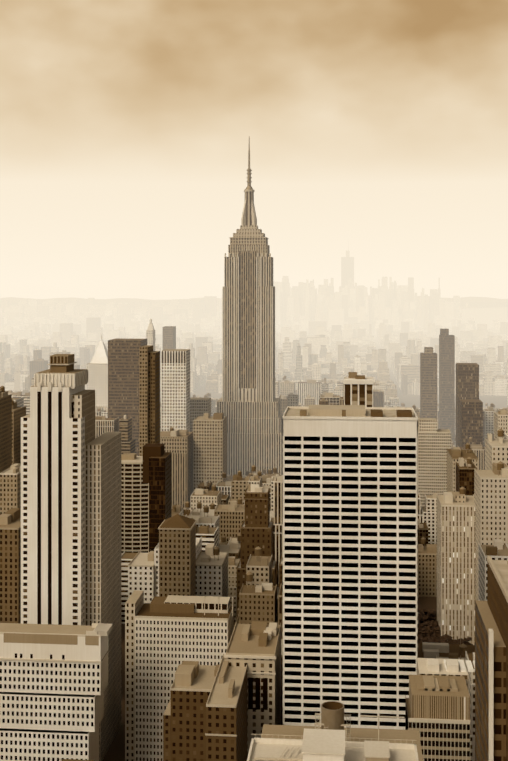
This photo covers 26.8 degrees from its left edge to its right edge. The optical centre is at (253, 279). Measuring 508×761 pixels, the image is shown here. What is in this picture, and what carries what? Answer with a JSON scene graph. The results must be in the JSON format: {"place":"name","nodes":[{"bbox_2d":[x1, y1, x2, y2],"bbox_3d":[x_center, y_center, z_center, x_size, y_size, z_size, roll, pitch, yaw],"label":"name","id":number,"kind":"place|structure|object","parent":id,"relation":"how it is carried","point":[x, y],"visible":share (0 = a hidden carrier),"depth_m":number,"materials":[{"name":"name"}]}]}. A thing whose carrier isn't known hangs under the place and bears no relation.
{"place":"outdoors","nodes":[
{"label":"outdoors","id":0,"kind":"place"},
{"bbox_2d":[0,0,507,299],"label":"sky","id":1,"kind":"structure","parent":0,"point":[377,130],"materials":[{"name":"beige"}]},
{"bbox_2d":[9,302,507,760],"bbox_3d":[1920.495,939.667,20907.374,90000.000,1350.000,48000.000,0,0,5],"label":"city ground","id":2,"kind":"structure","parent":0,"point":[487,313],"depth_m":2419.18,"materials":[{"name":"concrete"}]},
{"bbox_2d":[0,386,11,472],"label":"edge tower","id":3,"kind":"structure","parent":2,"relation":"on","point":[5,430],"depth_m":944.76,"materials":[{"name":"brown stone"}]},
{"bbox_2d":[0,508,20,623],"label":"building","id":4,"kind":"structure","parent":2,"relation":"on","point":[10,565],"depth_m":651.87,"materials":[{"name":"brown stone"}]},
{"bbox_2d":[0,464,20,514],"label":"block","id":5,"kind":"structure","parent":2,"relation":"on","point":[10,487],"depth_m":816.09,"materials":[{"name":"beige concrete"}]},
{"bbox_2d":[12,400,25,465],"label":"building","id":6,"kind":"structure","parent":2,"relation":"on","point":[18,413],"depth_m":1032.78,"materials":[{"name":"brown concrete"}]},
{"bbox_2d":[0,623,111,760],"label":"building","id":7,"kind":"structure","parent":2,"relation":"on","point":[53,681],"depth_m":523.58,"materials":[{"name":"beige concrete"}]},
{"bbox_2d":[21,354,120,760],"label":"skyscraper","id":8,"kind":"structure","parent":2,"relation":"on","point":[70,519],"depth_m":579.03,"materials":[{"name":"beige concrete"}]},
{"bbox_2d":[86,334,107,410],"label":"tower","id":9,"kind":"structure","parent":2,"relation":"on","point":[97,369],"depth_m":1522.17,"materials":[{"name":"beige stone"}]},
{"bbox_2d":[108,339,146,455],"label":"skyscraper","id":10,"kind":"structure","parent":2,"relation":"on","point":[123,377],"depth_m":1244.31,"materials":[{"name":"glass"}]},
{"bbox_2d":[121,453,148,552],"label":"high-rise building","id":11,"kind":"structure","parent":2,"relation":"on","point":[134,513],"depth_m":868.29,"materials":[{"name":"beige concrete"}]},
{"bbox_2d":[139,345,159,455],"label":"narrow tower","id":12,"kind":"structure","parent":2,"relation":"on","point":[149,395],"depth_m":1012.27,"materials":[{"name":"brown glass"}]},
{"bbox_2d":[146,319,155,350],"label":"tower","id":13,"kind":"structure","parent":2,"relation":"on","point":[150,334],"depth_m":1667.61,"materials":[{"name":"beige stone"}]},
{"bbox_2d":[143,444,171,551],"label":"building","id":14,"kind":"structure","parent":2,"relation":"on","point":[157,468],"depth_m":805.78,"materials":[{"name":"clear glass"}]},
{"bbox_2d":[163,326,175,349],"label":"building","id":15,"kind":"structure","parent":2,"relation":"on","point":[169,337],"depth_m":1765.90,"materials":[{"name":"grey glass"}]},
{"bbox_2d":[161,349,189,431],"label":"high-rise building","id":16,"kind":"structure","parent":2,"relation":"on","point":[175,388],"depth_m":1208.92,"materials":[{"name":"beige concrete"}]},
{"bbox_2d":[160,427,192,508],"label":"building","id":17,"kind":"structure","parent":2,"relation":"on","point":[178,443],"depth_m":1137.83,"materials":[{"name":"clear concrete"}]},
{"bbox_2d":[158,514,196,596],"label":"brick building","id":18,"kind":"structure","parent":2,"relation":"on","point":[177,554],"depth_m":703.32,"materials":[{"name":"brown brick"}]},
{"bbox_2d":[128,537,227,602],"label":"buildings","id":19,"kind":"structure","parent":2,"relation":"on","point":[211,570],"depth_m":732.90,"materials":[{"name":"beige concrete"}]},
{"bbox_2d":[125,590,233,760],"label":"building","id":20,"kind":"structure","parent":2,"relation":"on","point":[165,637],"depth_m":562.84,"materials":[{"name":"beige concrete"}]},
{"bbox_2d":[190,397,210,431],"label":"block","id":21,"kind":"structure","parent":2,"relation":"on","point":[200,406],"depth_m":1256.98,"materials":[{"name":"brown concrete"}]},
{"bbox_2d":[163,654,246,760],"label":"dark brick blocks","id":22,"kind":"structure","parent":2,"relation":"on","point":[205,716],"depth_m":500.00,"materials":[{"name":"brown brick"}]},
{"bbox_2d":[193,413,226,491],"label":"building","id":23,"kind":"structure","parent":2,"relation":"on","point":[209,449],"depth_m":1155.06,"materials":[{"name":"beige concrete"}]},
{"bbox_2d":[4,277,464,332],"bbox_3d":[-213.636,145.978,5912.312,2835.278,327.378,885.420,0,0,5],"label":"city blocks","id":24,"kind":"structure","parent":2,"relation":"on","point":[395,307],"depth_m":5680.79,"materials":[{"name":"beige concrete"}]},
{"bbox_2d":[217,136,282,474],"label":"skyscraper","id":25,"kind":"structure","parent":2,"relation":"on","point":[248,404],"depth_m":1302.62,"materials":[{"name":"beige stone"}]},
{"bbox_2d":[224,621,280,757],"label":"stone building","id":26,"kind":"structure","parent":2,"relation":"on","point":[254,647],"depth_m":517.82,"materials":[{"name":"beige stone"}]},
{"bbox_2d":[0,335,507,384],"bbox_3d":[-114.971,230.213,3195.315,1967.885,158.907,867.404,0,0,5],"label":"city blocks","id":27,"kind":"structure","parent":2,"relation":"on","point":[316,350],"depth_m":2969.87,"materials":[{"name":"beige concrete"}]},
{"bbox_2d":[0,343,507,410],"bbox_3d":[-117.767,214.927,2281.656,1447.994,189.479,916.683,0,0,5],"label":"city blocks","id":28,"kind":"structure","parent":2,"relation":"on","point":[493,381],"depth_m":2514.94,"materials":[{"name":"beige concrete"}]},
{"bbox_2d":[0,324,507,358],"bbox_3d":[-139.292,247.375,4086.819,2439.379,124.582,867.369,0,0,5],"label":"city blocks","id":29,"kind":"structure","parent":2,"relation":"on","point":[474,340],"depth_m":4128.38,"materials":[{"name":"beige concrete"}]},
{"bbox_2d":[0,317,507,343],"bbox_3d":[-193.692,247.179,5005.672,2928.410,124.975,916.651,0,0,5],"label":"city blocks","id":30,"kind":"structure","parent":2,"relation":"on","point":[213,330],"depth_m":4859.88,"materials":[{"name":"beige concrete"}]},
{"bbox_2d":[0,295,507,320],"bbox_3d":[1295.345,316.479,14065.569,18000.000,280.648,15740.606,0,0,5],"label":"distant hills","id":31,"kind":"structure","parent":2,"relation":"on","point":[31,309],"depth_m":10477.85,"materials":[{"name":"beige soil"}]},
{"bbox_2d":[8,376,507,545],"bbox_3d":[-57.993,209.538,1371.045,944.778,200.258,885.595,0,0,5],"label":"city blocks","id":32,"kind":"structure","parent":2,"relation":"on","point":[224,501],"depth_m":1102.39,"materials":[{"name":"beige concrete"}]},
{"bbox_2d":[144,276,396,323],"bbox_3d":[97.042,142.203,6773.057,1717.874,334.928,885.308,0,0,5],"label":"skyline","id":33,"kind":"structure","parent":2,"relation":"on","point":[285,279],"depth_m":6492.70,"materials":[{"name":"beige concrete"}]},
{"bbox_2d":[60,248,481,341],"bbox_3d":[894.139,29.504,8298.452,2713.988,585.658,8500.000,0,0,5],"label":"distant buildings","id":34,"kind":"structure","parent":2,"relation":"on","point":[209,305],"depth_m":5994.57,"materials":[{"name":"beige glass"}]},
{"bbox_2d":[62,476,507,760],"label":"city blocks","id":35,"kind":"structure","parent":2,"relation":"on","point":[254,549],"depth_m":731.50,"materials":[{"name":"brown concrete"}]},
{"bbox_2d":[247,701,422,760],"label":"building rooftop","id":36,"kind":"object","parent":2,"relation":"on","point":[332,738],"depth_m":292.31,"materials":[{"name":"beige concrete"}]},
{"bbox_2d":[282,405,417,729],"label":"skyscraper","id":37,"kind":"structure","parent":2,"relation":"on","point":[350,558],"depth_m":513.50,"materials":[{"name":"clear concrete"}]},
{"bbox_2d":[343,372,373,406],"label":"rooftop structure","id":38,"kind":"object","parent":2,"relation":"on","point":[358,389],"depth_m":1090.17,"materials":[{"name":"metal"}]},
{"bbox_2d":[418,537,436,596],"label":"building","id":39,"kind":"structure","parent":2,"relation":"on","point":[427,570],"depth_m":891.10,"materials":[{"name":"beige concrete"}]},
{"bbox_2d":[420,347,436,418],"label":"dark tower","id":40,"kind":"structure","parent":2,"relation":"on","point":[428,382],"depth_m":1479.60,"materials":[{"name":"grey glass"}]},
{"bbox_2d":[418,418,450,509],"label":"high-rise building","id":41,"kind":"structure","parent":2,"relation":"on","point":[434,443],"depth_m":1083.63,"materials":[{"name":"beige concrete"}]},
{"bbox_2d":[405,658,474,760],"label":"building","id":42,"kind":"structure","parent":2,"relation":"on","point":[437,708],"depth_m":448.02,"materials":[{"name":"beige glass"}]},
{"bbox_2d":[418,608,472,644],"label":"trees","id":43,"kind":"object","parent":2,"relation":"on","point":[429,630],"visible":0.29,"depth_m":740.61,"materials":[{"name":"brown plant"}]},
{"bbox_2d":[439,329,454,444],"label":"skyscraper","id":44,"kind":"structure","parent":2,"relation":"on","point":[446,380],"depth_m":1576.01,"materials":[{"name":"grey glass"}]},
{"bbox_2d":[437,486,474,644],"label":"high-rise building","id":45,"kind":"structure","parent":2,"relation":"on","point":[455,561],"depth_m":735.84,"materials":[{"name":"beige concrete"}]},
{"bbox_2d":[447,443,477,491],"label":"building","id":46,"kind":"structure","parent":2,"relation":"on","point":[454,454],"depth_m":998.53,"materials":[{"name":"beige concrete"}]},
{"bbox_2d":[456,457,476,495],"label":"building","id":47,"kind":"structure","parent":2,"relation":"on","point":[465,475],"depth_m":883.32,"materials":[{"name":"glass"}]},
{"bbox_2d":[456,363,478,446],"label":"skyscraper","id":48,"kind":"structure","parent":2,"relation":"on","point":[467,380],"depth_m":1277.71,"materials":[{"name":"concrete"}]},
{"bbox_2d":[459,399,482,446],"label":"building","id":49,"kind":"structure","parent":2,"relation":"on","point":[470,417],"depth_m":1227.88,"materials":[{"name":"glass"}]},
{"bbox_2d":[474,461,507,599],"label":"building","id":50,"kind":"structure","parent":2,"relation":"on","point":[491,502],"depth_m":704.32,"materials":[{"name":"beige concrete"}]},
{"bbox_2d":[475,555,507,760],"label":"dark tower","id":51,"kind":"structure","parent":2,"relation":"on","point":[491,678],"depth_m":264.43,"materials":[{"name":"brown concrete"}]},
{"bbox_2d":[485,428,507,469],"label":"building","id":52,"kind":"structure","parent":2,"relation":"on","point":[496,450],"depth_m":756.20,"materials":[{"name":"beige concrete"}]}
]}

